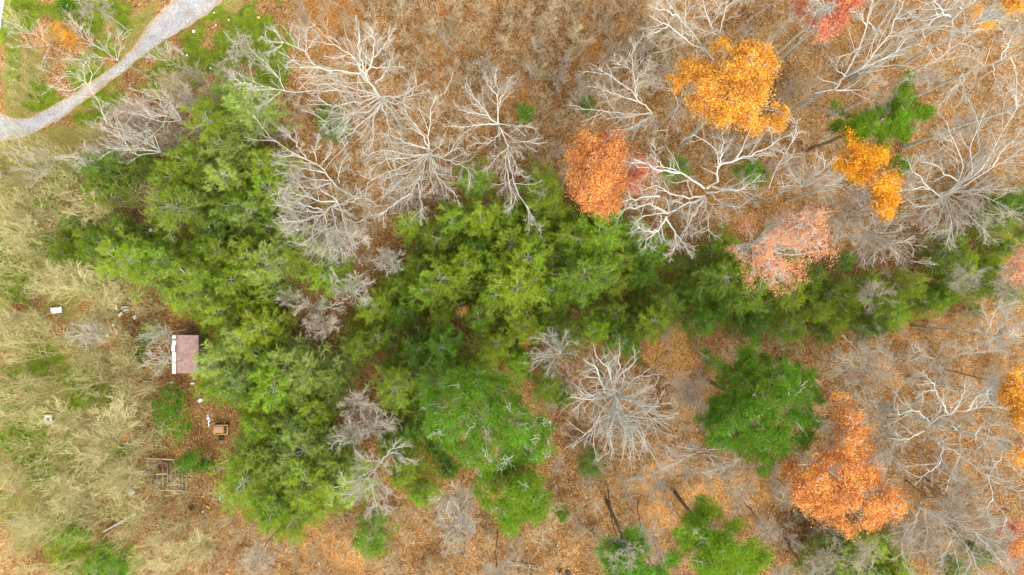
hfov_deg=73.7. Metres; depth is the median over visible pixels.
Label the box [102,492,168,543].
tan sapling
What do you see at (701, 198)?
bare tree
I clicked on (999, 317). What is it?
grey sapling
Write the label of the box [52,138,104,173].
bare tree
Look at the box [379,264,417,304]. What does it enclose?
pine tree
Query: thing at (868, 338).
grey sapling
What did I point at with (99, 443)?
bare tree
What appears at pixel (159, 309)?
tan sapling
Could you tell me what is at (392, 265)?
bare tree
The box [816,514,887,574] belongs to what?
slender tree
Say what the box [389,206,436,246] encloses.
pine tree
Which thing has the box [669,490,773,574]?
conifer
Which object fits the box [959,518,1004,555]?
slender tree
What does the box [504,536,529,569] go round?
grey sapling
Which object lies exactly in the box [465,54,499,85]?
grey sapling
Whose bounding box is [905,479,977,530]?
slender tree
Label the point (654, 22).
grey sapling
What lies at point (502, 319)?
pine tree
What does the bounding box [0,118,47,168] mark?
tan sapling
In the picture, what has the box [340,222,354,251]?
grey sapling
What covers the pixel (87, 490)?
tan sapling
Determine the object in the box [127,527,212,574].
bare tree
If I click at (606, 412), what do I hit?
grey sapling
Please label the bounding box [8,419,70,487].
tan sapling
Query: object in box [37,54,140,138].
bare tree
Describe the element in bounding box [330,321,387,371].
pine tree
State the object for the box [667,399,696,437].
grey sapling
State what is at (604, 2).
grey sapling
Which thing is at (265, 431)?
pine tree
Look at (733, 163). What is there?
grey sapling
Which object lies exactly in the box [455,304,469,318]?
orange sapling
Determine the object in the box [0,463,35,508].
tan sapling
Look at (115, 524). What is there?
fallen log
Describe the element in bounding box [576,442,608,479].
pine tree
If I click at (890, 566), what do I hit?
pine tree
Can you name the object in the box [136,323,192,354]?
bare tree
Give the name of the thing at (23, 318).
tan sapling
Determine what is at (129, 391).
tan sapling
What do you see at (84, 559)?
tan sapling
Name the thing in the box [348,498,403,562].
pine tree
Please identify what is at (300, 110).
grey sapling
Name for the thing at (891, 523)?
grey sapling
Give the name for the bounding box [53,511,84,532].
tan sapling
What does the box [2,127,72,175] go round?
tan sapling
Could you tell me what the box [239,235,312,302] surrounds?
pine tree
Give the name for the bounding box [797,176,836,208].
grey sapling
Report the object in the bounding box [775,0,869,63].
autumn tree
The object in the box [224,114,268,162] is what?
pine tree
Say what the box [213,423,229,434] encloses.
flat cart
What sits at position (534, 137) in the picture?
grey sapling
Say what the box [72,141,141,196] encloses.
pine tree
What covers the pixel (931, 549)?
grey sapling
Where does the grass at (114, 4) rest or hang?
on the ground at (210, 30)
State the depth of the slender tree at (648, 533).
75.80 m
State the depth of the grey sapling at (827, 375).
81.85 m
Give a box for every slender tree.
[232,534,277,574]
[479,532,521,574]
[602,485,645,574]
[632,501,663,551]
[645,536,677,572]
[744,502,785,547]
[768,562,795,574]
[770,472,813,517]
[785,539,828,574]
[800,533,844,574]
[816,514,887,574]
[845,278,897,316]
[888,517,928,560]
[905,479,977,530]
[917,0,968,37]
[920,258,993,297]
[924,476,979,521]
[938,103,993,147]
[944,363,1007,413]
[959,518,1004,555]
[965,320,1023,359]
[971,9,1023,51]
[986,268,1023,310]
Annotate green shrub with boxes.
[52,0,82,19]
[52,515,95,547]
[80,540,133,574]
[127,344,150,368]
[149,379,194,448]
[172,446,203,475]
[191,453,217,476]
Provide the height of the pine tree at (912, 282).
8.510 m
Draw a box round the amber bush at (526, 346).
[521,337,531,351]
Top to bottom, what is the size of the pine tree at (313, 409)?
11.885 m
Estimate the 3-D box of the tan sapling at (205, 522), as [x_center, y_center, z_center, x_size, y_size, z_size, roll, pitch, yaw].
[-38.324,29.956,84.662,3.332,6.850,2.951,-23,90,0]
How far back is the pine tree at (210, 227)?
80.21 m
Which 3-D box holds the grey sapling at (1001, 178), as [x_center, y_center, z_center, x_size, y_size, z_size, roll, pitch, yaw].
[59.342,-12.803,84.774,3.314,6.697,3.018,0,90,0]
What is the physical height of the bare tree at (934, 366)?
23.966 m
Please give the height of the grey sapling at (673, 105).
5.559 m
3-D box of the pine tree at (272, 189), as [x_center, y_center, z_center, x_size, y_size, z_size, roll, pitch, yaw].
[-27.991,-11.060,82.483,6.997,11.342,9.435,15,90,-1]
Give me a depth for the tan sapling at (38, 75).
85.79 m
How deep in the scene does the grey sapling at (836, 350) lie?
84.09 m
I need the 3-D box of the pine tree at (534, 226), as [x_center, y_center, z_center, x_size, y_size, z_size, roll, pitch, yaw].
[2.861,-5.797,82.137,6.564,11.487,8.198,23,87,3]
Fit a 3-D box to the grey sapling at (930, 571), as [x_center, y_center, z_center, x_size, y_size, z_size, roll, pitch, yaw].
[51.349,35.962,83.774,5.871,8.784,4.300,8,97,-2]
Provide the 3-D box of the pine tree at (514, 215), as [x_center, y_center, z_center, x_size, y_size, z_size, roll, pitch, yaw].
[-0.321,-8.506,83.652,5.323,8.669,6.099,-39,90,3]
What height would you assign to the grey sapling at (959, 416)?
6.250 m
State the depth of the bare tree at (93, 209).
79.32 m
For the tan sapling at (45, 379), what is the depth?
84.56 m
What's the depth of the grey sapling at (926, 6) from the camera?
82.97 m
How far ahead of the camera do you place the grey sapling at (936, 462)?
84.69 m
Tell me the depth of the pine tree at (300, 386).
78.44 m
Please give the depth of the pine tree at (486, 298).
78.91 m
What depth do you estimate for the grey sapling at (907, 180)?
83.07 m
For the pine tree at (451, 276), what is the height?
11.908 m
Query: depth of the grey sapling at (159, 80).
81.89 m
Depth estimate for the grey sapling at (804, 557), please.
84.14 m
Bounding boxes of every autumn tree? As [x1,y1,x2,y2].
[561,122,636,224]
[616,148,663,195]
[663,33,797,147]
[706,201,842,296]
[762,0,817,43]
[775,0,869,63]
[775,389,913,544]
[785,118,908,223]
[897,0,1023,67]
[906,360,1023,441]
[930,420,1023,475]
[931,4,1000,48]
[938,493,1023,543]
[941,515,1023,574]
[992,246,1023,289]
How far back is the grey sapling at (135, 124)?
84.67 m
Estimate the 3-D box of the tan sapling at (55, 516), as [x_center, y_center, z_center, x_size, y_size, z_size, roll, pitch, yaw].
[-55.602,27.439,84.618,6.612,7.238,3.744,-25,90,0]
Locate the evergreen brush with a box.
[59,102,1023,512]
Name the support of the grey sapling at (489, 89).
on the ground at (210, 30)
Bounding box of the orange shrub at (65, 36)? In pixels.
[47,21,84,50]
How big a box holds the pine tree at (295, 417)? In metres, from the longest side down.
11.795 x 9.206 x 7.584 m
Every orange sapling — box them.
[119,428,148,441]
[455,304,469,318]
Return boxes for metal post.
[206,412,217,426]
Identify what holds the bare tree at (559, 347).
on the ground at (210, 30)
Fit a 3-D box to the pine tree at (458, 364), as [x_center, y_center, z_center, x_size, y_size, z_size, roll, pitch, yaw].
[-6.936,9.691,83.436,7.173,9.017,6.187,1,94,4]
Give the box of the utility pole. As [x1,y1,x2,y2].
[149,228,174,234]
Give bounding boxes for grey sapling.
[81,134,138,169]
[90,118,117,146]
[92,97,133,131]
[109,121,146,141]
[109,146,152,175]
[110,103,142,129]
[117,118,150,151]
[118,124,155,156]
[119,82,157,112]
[125,118,146,139]
[136,122,162,141]
[138,135,162,163]
[139,78,172,106]
[142,111,168,129]
[143,67,180,96]
[147,144,170,159]
[149,122,184,147]
[153,134,173,159]
[155,99,187,123]
[159,49,201,81]
[160,56,200,89]
[160,75,191,98]
[160,130,207,162]
[168,121,190,141]
[172,111,205,142]
[175,57,210,94]
[178,86,195,105]
[185,124,206,143]
[188,88,219,111]
[192,77,229,113]
[198,65,220,90]
[256,527,280,558]
[265,125,294,140]
[289,97,310,122]
[292,15,321,45]
[294,0,312,26]
[304,61,339,82]
[315,121,334,145]
[316,0,337,15]
[318,193,339,219]
[325,175,352,203]
[339,525,356,553]
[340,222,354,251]
[346,191,376,212]
[357,163,382,182]
[358,19,384,57]
[359,248,375,266]
[369,72,396,104]
[381,193,411,213]
[381,245,405,270]
[381,548,405,574]
[384,147,402,172]
[386,171,408,192]
[391,0,409,26]
[396,127,412,147]
[398,0,412,9]
[401,499,433,522]
[405,142,423,163]
[408,97,442,124]
[423,79,451,112]
[426,11,446,39]
[430,163,449,186]
[433,187,450,206]
[436,29,455,53]
[442,0,463,17]
[442,116,480,144]
[451,151,469,172]
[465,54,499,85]
[467,96,499,126]
[469,0,490,21]
[473,85,498,111]
[476,56,500,75]
[479,107,497,128]
[485,73,506,97]
[491,31,515,62]
[495,146,521,174]
[497,176,523,200]
[497,553,516,570]
[501,73,521,94]
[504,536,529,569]
[519,0,546,29]
[520,520,554,550]
[523,59,544,82]
[523,133,539,156]
[528,33,546,57]
[534,149,556,173]
[538,9,561,41]
[538,346,560,373]
[539,496,565,529]
[541,398,556,413]
[542,0,567,22]
[542,369,579,394]
[545,452,570,479]
[547,62,568,101]
[548,0,577,13]
[548,138,567,160]
[554,47,576,71]
[557,161,576,188]
[557,166,569,191]
[557,510,591,537]
[560,324,592,358]
[562,17,596,57]
[565,84,583,109]
[568,77,596,116]
[572,71,590,98]
[572,460,599,501]
[577,483,605,515]
[579,354,607,376]
[585,447,612,476]
[587,524,604,556]
[589,392,623,423]
[591,374,623,396]
[591,544,604,570]
[593,74,615,105]
[597,14,613,37]
[600,39,627,74]
[600,465,638,491]
[601,0,623,12]
[601,67,620,89]
[605,479,647,507]
[609,88,642,110]
[611,77,634,109]
[611,428,628,454]
[618,366,652,404]
[621,71,653,95]
[626,33,658,67]
[629,397,650,431]
[632,521,671,564]
[633,15,659,51]
[635,389,658,412]
[636,11,673,48]
[636,124,667,150]
[637,319,683,348]
[638,15,657,45]
[638,68,663,97]
[640,467,668,492]
[653,24,699,64]
[653,93,677,117]
[653,437,692,471]
[656,56,680,89]
[666,147,694,169]
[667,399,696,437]
[668,11,701,46]
[668,516,690,545]
[670,432,703,458]
[675,458,699,488]
[677,63,712,98]
[686,111,720,141]
[692,138,725,166]
[704,130,750,164]
[713,456,740,484]
[715,154,745,174]
[719,340,738,366]
[721,16,758,52]
[722,449,743,467]
[722,477,754,519]
[739,539,775,574]
[745,458,783,483]
[749,29,781,71]
[751,157,777,191]
[753,0,779,17]
[756,18,792,41]
[758,121,786,151]
[762,481,785,499]
[766,74,801,108]
[768,148,807,171]
[770,518,806,552]
[771,80,821,116]
[772,562,796,574]
[779,452,816,470]
[791,543,819,572]
[792,67,826,101]
[797,0,829,26]
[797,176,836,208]
[799,36,833,55]
[800,128,844,164]
[800,355,843,393]
[801,411,839,439]
[802,510,845,547]
[816,97,847,118]
[819,345,842,363]
[825,373,874,408]
[846,317,890,356]
[854,25,879,58]
[855,204,897,236]
[856,401,892,425]
[865,84,901,118]
[867,1,913,37]
[867,262,895,281]
[868,0,899,13]
[872,202,915,242]
[877,511,912,543]
[879,169,922,194]
[879,463,903,491]
[892,104,941,144]
[892,407,931,433]
[893,43,922,66]
[897,0,946,32]
[898,262,918,277]
[900,509,930,542]
[905,395,955,432]
[907,561,940,574]
[909,63,943,95]
[910,533,943,558]
[911,139,960,185]
[917,451,956,477]
[920,509,959,555]
[922,51,975,80]
[925,310,952,329]
[931,336,968,356]
[933,542,976,572]
[939,368,979,392]
[939,406,976,429]
[941,498,991,533]
[942,460,982,493]
[946,303,992,338]
[950,470,993,503]
[950,525,989,554]
[952,0,982,20]
[952,318,1003,345]
[955,148,996,183]
[960,381,999,416]
[966,434,1008,464]
[968,97,1013,142]
[968,496,1007,531]
[976,171,1013,194]
[980,326,1009,349]
[983,302,1017,326]
[986,130,1023,168]
[986,424,1016,445]
[990,239,1023,273]
[990,262,1023,293]
[990,542,1023,572]
[994,107,1023,141]
[995,164,1023,196]
[997,36,1023,68]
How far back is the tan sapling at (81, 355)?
82.87 m
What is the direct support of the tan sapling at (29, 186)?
on the ground at (210, 30)
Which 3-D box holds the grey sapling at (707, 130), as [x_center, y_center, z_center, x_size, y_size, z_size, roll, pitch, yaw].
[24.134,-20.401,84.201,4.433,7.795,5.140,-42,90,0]
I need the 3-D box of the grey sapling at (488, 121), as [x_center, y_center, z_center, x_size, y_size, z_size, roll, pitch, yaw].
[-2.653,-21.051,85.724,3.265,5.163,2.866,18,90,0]
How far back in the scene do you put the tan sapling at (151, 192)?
80.30 m
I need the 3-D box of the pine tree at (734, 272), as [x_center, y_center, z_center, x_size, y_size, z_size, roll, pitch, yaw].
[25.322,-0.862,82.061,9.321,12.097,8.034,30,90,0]
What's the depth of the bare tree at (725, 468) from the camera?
72.58 m
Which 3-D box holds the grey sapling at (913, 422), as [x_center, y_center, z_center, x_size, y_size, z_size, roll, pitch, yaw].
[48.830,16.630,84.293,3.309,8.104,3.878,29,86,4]
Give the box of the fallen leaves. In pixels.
[11,0,1023,574]
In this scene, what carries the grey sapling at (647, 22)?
on the ground at (210, 30)
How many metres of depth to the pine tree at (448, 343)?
79.52 m
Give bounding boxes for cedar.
[513,102,535,122]
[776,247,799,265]
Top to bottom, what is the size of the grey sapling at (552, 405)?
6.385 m
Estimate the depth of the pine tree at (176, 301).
80.86 m
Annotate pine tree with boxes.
[48,238,85,266]
[55,206,97,233]
[71,238,112,270]
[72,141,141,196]
[72,219,112,256]
[78,167,140,221]
[81,222,147,268]
[94,221,179,302]
[100,210,151,243]
[104,154,157,203]
[121,232,153,256]
[132,147,167,184]
[133,236,196,290]
[136,330,157,346]
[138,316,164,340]
[140,170,223,241]
[143,153,217,210]
[151,255,186,303]
[159,248,228,307]
[160,281,203,319]
[161,132,221,193]
[179,92,262,161]
[179,181,222,218]
[179,269,222,318]
[181,232,207,262]
[188,323,254,392]
[189,356,261,408]
[193,232,244,282]
[197,291,249,337]
[198,123,269,173]
[199,213,244,253]
[199,248,247,301]
[201,150,261,203]
[201,180,263,237]
[206,427,286,518]
[207,252,266,307]
[210,61,266,116]
[210,355,268,408]
[214,321,284,366]
[219,76,303,145]
[221,171,278,207]
[222,306,250,337]
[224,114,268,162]
[226,189,285,243]
[226,419,281,484]
[228,225,284,286]
[228,285,279,331]
[230,389,295,458]
[231,134,275,189]
[233,306,298,358]
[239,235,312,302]
[239,383,275,417]
[241,242,291,289]
[243,140,313,193]
[243,286,288,312]
[243,473,313,540]
[244,332,299,372]
[245,340,317,414]
[247,278,295,313]
[248,161,311,218]
[248,205,300,243]
[248,421,297,500]
[255,327,331,386]
[263,214,315,271]
[265,413,299,462]
[267,477,296,506]
[269,383,312,413]
[271,399,360,475]
[272,394,339,453]
[272,493,327,548]
[273,437,351,500]
[275,340,353,407]
[275,426,362,521]
[283,223,350,294]
[296,388,348,437]
[299,253,358,306]
[307,460,367,522]
[313,111,347,139]
[313,339,361,408]
[320,435,386,510]
[323,117,353,148]
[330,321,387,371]
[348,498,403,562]
[351,284,398,330]
[357,316,406,355]
[364,353,424,417]
[374,423,402,460]
[376,347,412,370]
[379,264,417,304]
[382,415,423,456]
[383,297,426,330]
[385,441,430,491]
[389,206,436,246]
[395,239,442,285]
[396,320,445,370]
[398,262,454,313]
[402,477,441,510]
[404,406,441,448]
[405,380,449,428]
[407,352,474,414]
[414,251,483,314]
[416,317,470,367]
[419,214,462,259]
[420,299,463,335]
[422,424,458,471]
[425,236,498,290]
[430,194,474,248]
[431,345,476,384]
[433,455,464,482]
[450,155,501,212]
[453,272,484,304]
[455,189,521,248]
[460,297,504,340]
[461,345,494,385]
[463,229,502,275]
[467,320,516,365]
[470,274,517,328]
[471,238,524,286]
[477,257,550,324]
[483,217,533,272]
[485,200,526,230]
[492,221,557,288]
[492,305,517,332]
[499,304,549,345]
[500,327,530,356]
[503,342,540,385]
[506,157,564,228]
[517,206,560,259]
[525,296,574,339]
[525,361,565,411]
[534,309,592,360]
[535,268,575,314]
[536,252,570,286]
[539,189,572,230]
[542,239,620,309]
[543,207,605,262]
[549,379,576,409]
[550,499,573,524]
[552,199,602,242]
[554,285,589,308]
[557,210,627,275]
[566,301,613,353]
[576,92,597,118]
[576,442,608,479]
[590,201,625,239]
[590,291,631,337]
[594,263,634,301]
[597,301,643,367]
[598,240,641,278]
[611,214,651,256]
[619,249,648,295]
[620,291,650,328]
[623,298,674,347]
[625,264,664,299]
[626,225,674,278]
[647,279,690,319]
[655,149,693,185]
[667,247,710,281]
[670,276,712,311]
[676,300,717,341]
[679,243,757,309]
[695,223,743,278]
[698,298,734,328]
[707,262,775,330]
[722,307,771,344]
[723,262,770,304]
[728,296,750,318]
[729,157,764,187]
[742,290,785,328]
[751,165,774,187]
[762,267,815,318]
[764,306,810,350]
[778,256,833,304]
[786,284,837,323]
[786,553,819,574]
[796,535,839,574]
[801,534,868,574]
[802,260,856,314]
[803,516,861,567]
[805,317,835,351]
[813,299,851,338]
[830,250,857,275]
[831,510,894,568]
[832,279,869,324]
[842,548,878,574]
[848,264,890,298]
[848,549,890,574]
[849,305,893,342]
[853,293,912,336]
[855,525,895,552]
[855,566,891,574]
[870,531,914,574]
[877,267,934,307]
[881,153,914,181]
[902,285,936,314]
[911,223,977,277]
[914,281,956,315]
[922,268,968,308]
[926,245,979,285]
[931,550,976,574]
[945,263,1005,312]
[955,201,1018,248]
[956,531,982,552]
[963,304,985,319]
[963,533,999,568]
[969,251,1005,283]
[973,188,1023,225]
[977,232,1016,264]
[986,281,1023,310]
[1002,202,1023,251]
[1005,181,1023,212]
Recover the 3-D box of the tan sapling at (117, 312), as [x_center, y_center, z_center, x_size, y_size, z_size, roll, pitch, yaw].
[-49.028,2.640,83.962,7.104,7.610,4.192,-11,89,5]
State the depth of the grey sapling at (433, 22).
83.75 m
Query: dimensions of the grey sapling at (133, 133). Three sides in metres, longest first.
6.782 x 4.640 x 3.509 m
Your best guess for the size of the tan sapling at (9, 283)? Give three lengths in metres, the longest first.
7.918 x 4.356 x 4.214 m
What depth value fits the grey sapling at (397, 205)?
84.54 m
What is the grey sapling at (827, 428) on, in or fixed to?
on the ground at (210, 30)
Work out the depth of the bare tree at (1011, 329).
70.25 m
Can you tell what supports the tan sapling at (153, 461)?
on the ground at (210, 30)
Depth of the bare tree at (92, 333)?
79.41 m
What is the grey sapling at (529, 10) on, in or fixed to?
on the ground at (210, 30)
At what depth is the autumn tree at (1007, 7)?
69.65 m
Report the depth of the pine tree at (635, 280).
81.94 m
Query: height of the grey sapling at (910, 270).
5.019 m
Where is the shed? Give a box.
[171,334,207,373]
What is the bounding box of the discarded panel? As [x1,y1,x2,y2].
[50,306,61,313]
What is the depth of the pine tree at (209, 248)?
79.33 m
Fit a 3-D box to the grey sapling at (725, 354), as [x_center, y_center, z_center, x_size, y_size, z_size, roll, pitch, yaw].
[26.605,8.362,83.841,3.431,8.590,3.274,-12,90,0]
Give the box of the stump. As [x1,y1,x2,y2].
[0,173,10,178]
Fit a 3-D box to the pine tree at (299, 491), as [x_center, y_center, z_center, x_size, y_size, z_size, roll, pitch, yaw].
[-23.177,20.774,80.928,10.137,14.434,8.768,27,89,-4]
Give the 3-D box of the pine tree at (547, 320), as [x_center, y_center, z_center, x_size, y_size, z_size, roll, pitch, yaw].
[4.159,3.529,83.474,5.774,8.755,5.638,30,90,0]
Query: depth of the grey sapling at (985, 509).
83.83 m
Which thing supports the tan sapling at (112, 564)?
on the ground at (210, 30)
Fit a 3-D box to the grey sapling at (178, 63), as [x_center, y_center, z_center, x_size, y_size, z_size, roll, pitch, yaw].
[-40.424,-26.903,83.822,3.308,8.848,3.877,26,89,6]
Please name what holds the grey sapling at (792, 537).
on the ground at (210, 30)
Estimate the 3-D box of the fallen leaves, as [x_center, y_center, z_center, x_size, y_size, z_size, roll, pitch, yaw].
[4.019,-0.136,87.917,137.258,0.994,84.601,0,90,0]
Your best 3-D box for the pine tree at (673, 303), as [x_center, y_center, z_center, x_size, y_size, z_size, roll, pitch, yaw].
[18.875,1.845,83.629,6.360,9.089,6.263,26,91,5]
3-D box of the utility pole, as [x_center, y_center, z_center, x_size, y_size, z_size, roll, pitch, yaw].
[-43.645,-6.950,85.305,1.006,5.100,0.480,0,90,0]
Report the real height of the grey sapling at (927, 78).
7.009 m
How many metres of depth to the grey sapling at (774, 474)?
82.90 m
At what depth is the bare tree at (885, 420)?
70.92 m
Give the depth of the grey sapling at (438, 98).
83.94 m
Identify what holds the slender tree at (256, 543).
on the ground at (210, 30)
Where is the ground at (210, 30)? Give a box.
[0,0,1023,574]
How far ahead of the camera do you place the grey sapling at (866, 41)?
84.85 m
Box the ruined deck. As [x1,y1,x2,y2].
[142,457,187,495]
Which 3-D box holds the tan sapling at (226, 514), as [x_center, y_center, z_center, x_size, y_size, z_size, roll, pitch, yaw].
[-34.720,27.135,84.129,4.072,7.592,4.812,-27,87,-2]
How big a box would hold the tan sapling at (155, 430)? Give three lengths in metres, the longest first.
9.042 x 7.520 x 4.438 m
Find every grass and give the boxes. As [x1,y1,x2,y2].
[0,0,347,574]
[0,2,171,553]
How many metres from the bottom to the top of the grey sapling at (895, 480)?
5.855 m
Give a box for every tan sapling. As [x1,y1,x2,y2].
[0,1,30,34]
[0,51,31,77]
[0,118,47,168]
[0,136,16,155]
[0,167,25,195]
[0,171,26,216]
[0,190,36,234]
[0,190,61,226]
[0,221,51,241]
[0,235,45,267]
[0,246,45,286]
[0,269,23,293]
[0,290,35,331]
[0,304,47,341]
[0,311,26,341]
[0,315,63,358]
[0,328,42,355]
[0,331,55,366]
[0,353,23,378]
[0,369,48,399]
[0,382,70,412]
[0,384,56,427]
[0,392,20,412]
[0,398,30,428]
[0,411,26,435]
[0,420,17,437]
[0,434,32,466]
[0,446,16,468]
[0,453,36,483]
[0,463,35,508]
[0,471,23,510]
[0,487,50,539]
[0,510,38,555]
[0,516,19,541]
[0,540,26,574]
[1,171,41,201]
[1,185,46,226]
[1,378,18,393]
[1,464,49,494]
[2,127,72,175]
[4,223,71,263]
[4,498,59,552]
[5,411,58,456]
[6,559,39,574]
[7,77,39,104]
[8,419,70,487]
[12,176,42,198]
[13,518,46,541]
[13,535,49,558]
[14,243,64,278]
[15,369,67,392]
[16,502,68,546]
[18,279,51,301]
[20,165,71,213]
[20,270,67,302]
[21,65,51,86]
[21,144,80,184]
[21,306,66,333]
[23,486,66,531]
[25,456,87,497]
[26,558,69,574]
[27,469,80,502]
[33,249,84,288]
[33,503,88,557]
[34,202,61,231]
[38,162,91,200]
[38,498,80,535]
[39,25,62,44]
[41,180,82,205]
[41,472,99,528]
[43,418,96,450]
[44,203,97,233]
[45,420,117,460]
[45,526,65,556]
[46,324,77,346]
[48,152,87,186]
[48,338,103,374]
[49,551,92,574]
[50,265,110,310]
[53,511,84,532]
[55,7,90,39]
[55,46,100,75]
[55,370,98,403]
[59,164,128,201]
[59,431,96,474]
[62,392,107,431]
[64,503,101,534]
[65,348,109,384]
[65,517,111,551]
[67,352,121,410]
[68,470,116,502]
[70,263,104,292]
[70,311,104,332]
[72,493,116,516]
[73,499,102,528]
[74,431,120,480]
[74,479,113,502]
[75,123,114,153]
[79,449,107,478]
[81,299,133,326]
[82,250,112,278]
[82,400,124,436]
[83,300,114,323]
[83,423,133,458]
[83,451,147,490]
[83,474,146,517]
[85,334,115,360]
[87,259,136,290]
[87,319,146,355]
[92,309,127,342]
[92,446,135,473]
[93,205,118,228]
[93,496,144,536]
[93,556,130,574]
[95,180,144,221]
[97,14,121,40]
[97,212,144,229]
[101,257,167,320]
[101,533,137,557]
[102,278,134,307]
[102,379,169,413]
[102,454,139,493]
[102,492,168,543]
[105,369,145,400]
[105,397,150,416]
[106,349,141,376]
[106,424,155,452]
[107,483,128,507]
[107,502,150,547]
[110,341,152,369]
[110,352,157,390]
[111,137,135,164]
[112,186,153,208]
[115,334,151,362]
[116,147,150,163]
[118,289,150,328]
[118,403,169,430]
[118,431,168,459]
[122,544,150,565]
[124,415,181,448]
[124,479,160,507]
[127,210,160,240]
[128,300,170,319]
[128,450,160,506]
[128,499,171,534]
[133,521,174,560]
[134,355,170,378]
[134,454,163,482]
[137,182,178,213]
[139,315,168,332]
[141,514,202,548]
[143,185,177,206]
[147,474,177,502]
[154,559,174,574]
[159,484,203,509]
[163,501,198,524]
[164,532,187,568]
[169,467,199,489]
[176,533,208,567]
[185,508,219,541]
[196,480,221,506]
[207,493,243,529]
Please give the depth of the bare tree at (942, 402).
69.07 m
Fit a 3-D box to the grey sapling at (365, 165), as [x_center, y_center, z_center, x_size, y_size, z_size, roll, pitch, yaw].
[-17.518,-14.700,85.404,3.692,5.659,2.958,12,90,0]
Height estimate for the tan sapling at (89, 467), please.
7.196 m
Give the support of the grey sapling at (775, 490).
on the ground at (210, 30)
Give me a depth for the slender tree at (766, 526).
77.15 m
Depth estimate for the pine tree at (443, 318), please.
82.76 m
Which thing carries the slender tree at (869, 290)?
on the ground at (210, 30)
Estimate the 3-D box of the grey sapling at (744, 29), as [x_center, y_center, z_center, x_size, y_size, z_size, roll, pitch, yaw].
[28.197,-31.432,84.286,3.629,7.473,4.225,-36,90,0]
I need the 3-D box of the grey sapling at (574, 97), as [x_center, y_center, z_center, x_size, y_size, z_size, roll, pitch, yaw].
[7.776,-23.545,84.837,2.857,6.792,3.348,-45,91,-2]
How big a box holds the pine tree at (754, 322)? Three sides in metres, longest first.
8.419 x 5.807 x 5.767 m
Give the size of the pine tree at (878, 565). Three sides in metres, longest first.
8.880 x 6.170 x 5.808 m
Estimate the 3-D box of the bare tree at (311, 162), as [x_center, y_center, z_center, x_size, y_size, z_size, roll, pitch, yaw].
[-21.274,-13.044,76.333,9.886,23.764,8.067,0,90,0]
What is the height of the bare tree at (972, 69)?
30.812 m
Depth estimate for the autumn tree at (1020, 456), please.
71.98 m
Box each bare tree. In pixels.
[0,18,82,68]
[0,215,68,253]
[2,137,85,189]
[23,259,102,305]
[24,395,105,442]
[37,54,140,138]
[41,473,103,520]
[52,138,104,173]
[53,420,141,479]
[57,185,136,228]
[61,262,137,316]
[64,318,132,350]
[68,13,150,79]
[75,0,127,29]
[82,108,166,163]
[87,390,144,437]
[91,452,164,505]
[107,91,176,133]
[114,81,197,145]
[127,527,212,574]
[136,41,198,78]
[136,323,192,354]
[138,345,182,378]
[161,73,205,115]
[173,521,227,574]
[208,60,239,87]
[219,24,263,70]
[226,47,358,116]
[244,110,361,201]
[257,18,358,103]
[266,163,376,267]
[273,286,303,305]
[274,12,429,162]
[285,293,345,317]
[301,307,341,339]
[326,414,365,454]
[329,266,375,307]
[336,384,386,424]
[337,437,418,519]
[354,407,403,442]
[358,69,483,227]
[371,245,405,276]
[425,477,484,520]
[435,493,479,558]
[442,67,550,237]
[524,325,579,379]
[560,338,677,471]
[562,29,662,144]
[615,119,803,261]
[626,441,673,506]
[636,0,721,100]
[640,32,696,140]
[656,426,725,479]
[657,369,712,419]
[678,0,743,82]
[691,447,761,505]
[724,114,807,206]
[754,145,848,206]
[774,0,839,55]
[782,0,939,115]
[801,183,874,251]
[816,334,901,400]
[817,216,938,271]
[827,25,985,118]
[829,382,922,482]
[840,0,962,79]
[849,0,982,81]
[867,368,1009,454]
[871,336,1013,391]
[879,483,1023,574]
[892,89,1023,249]
[892,407,1023,540]
[901,71,1023,149]
[904,23,1023,111]
[911,295,1023,357]
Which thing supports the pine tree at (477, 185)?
on the ground at (210, 30)
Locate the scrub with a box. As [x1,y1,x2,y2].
[0,9,166,574]
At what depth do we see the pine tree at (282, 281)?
81.17 m
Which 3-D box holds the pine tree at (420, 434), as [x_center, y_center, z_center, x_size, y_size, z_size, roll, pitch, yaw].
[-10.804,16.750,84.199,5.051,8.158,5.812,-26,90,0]
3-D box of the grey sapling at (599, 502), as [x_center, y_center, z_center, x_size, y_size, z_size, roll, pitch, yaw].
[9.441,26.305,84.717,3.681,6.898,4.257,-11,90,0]
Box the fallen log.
[102,513,135,531]
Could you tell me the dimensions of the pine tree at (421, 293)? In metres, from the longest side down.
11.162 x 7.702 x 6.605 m
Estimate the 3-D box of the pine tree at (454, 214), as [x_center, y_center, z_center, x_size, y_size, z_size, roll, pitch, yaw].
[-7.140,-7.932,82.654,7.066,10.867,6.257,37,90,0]
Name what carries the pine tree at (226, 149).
on the ground at (210, 30)
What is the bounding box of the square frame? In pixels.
[44,415,52,423]
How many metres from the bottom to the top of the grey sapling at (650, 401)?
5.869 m
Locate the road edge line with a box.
[0,0,3,24]
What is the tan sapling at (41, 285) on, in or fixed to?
on the ground at (210, 30)
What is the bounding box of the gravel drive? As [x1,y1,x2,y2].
[0,0,221,140]
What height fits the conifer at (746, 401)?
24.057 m
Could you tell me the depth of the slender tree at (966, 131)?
79.67 m
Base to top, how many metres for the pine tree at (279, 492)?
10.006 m
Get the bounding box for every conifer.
[418,364,557,479]
[467,457,554,541]
[592,499,683,574]
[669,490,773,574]
[689,337,826,478]
[803,69,937,152]
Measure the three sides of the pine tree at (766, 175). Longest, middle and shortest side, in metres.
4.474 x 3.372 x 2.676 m
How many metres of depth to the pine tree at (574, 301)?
81.88 m
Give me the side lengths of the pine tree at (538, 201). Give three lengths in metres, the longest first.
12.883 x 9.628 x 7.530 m
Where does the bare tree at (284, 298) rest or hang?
on the ground at (210, 30)

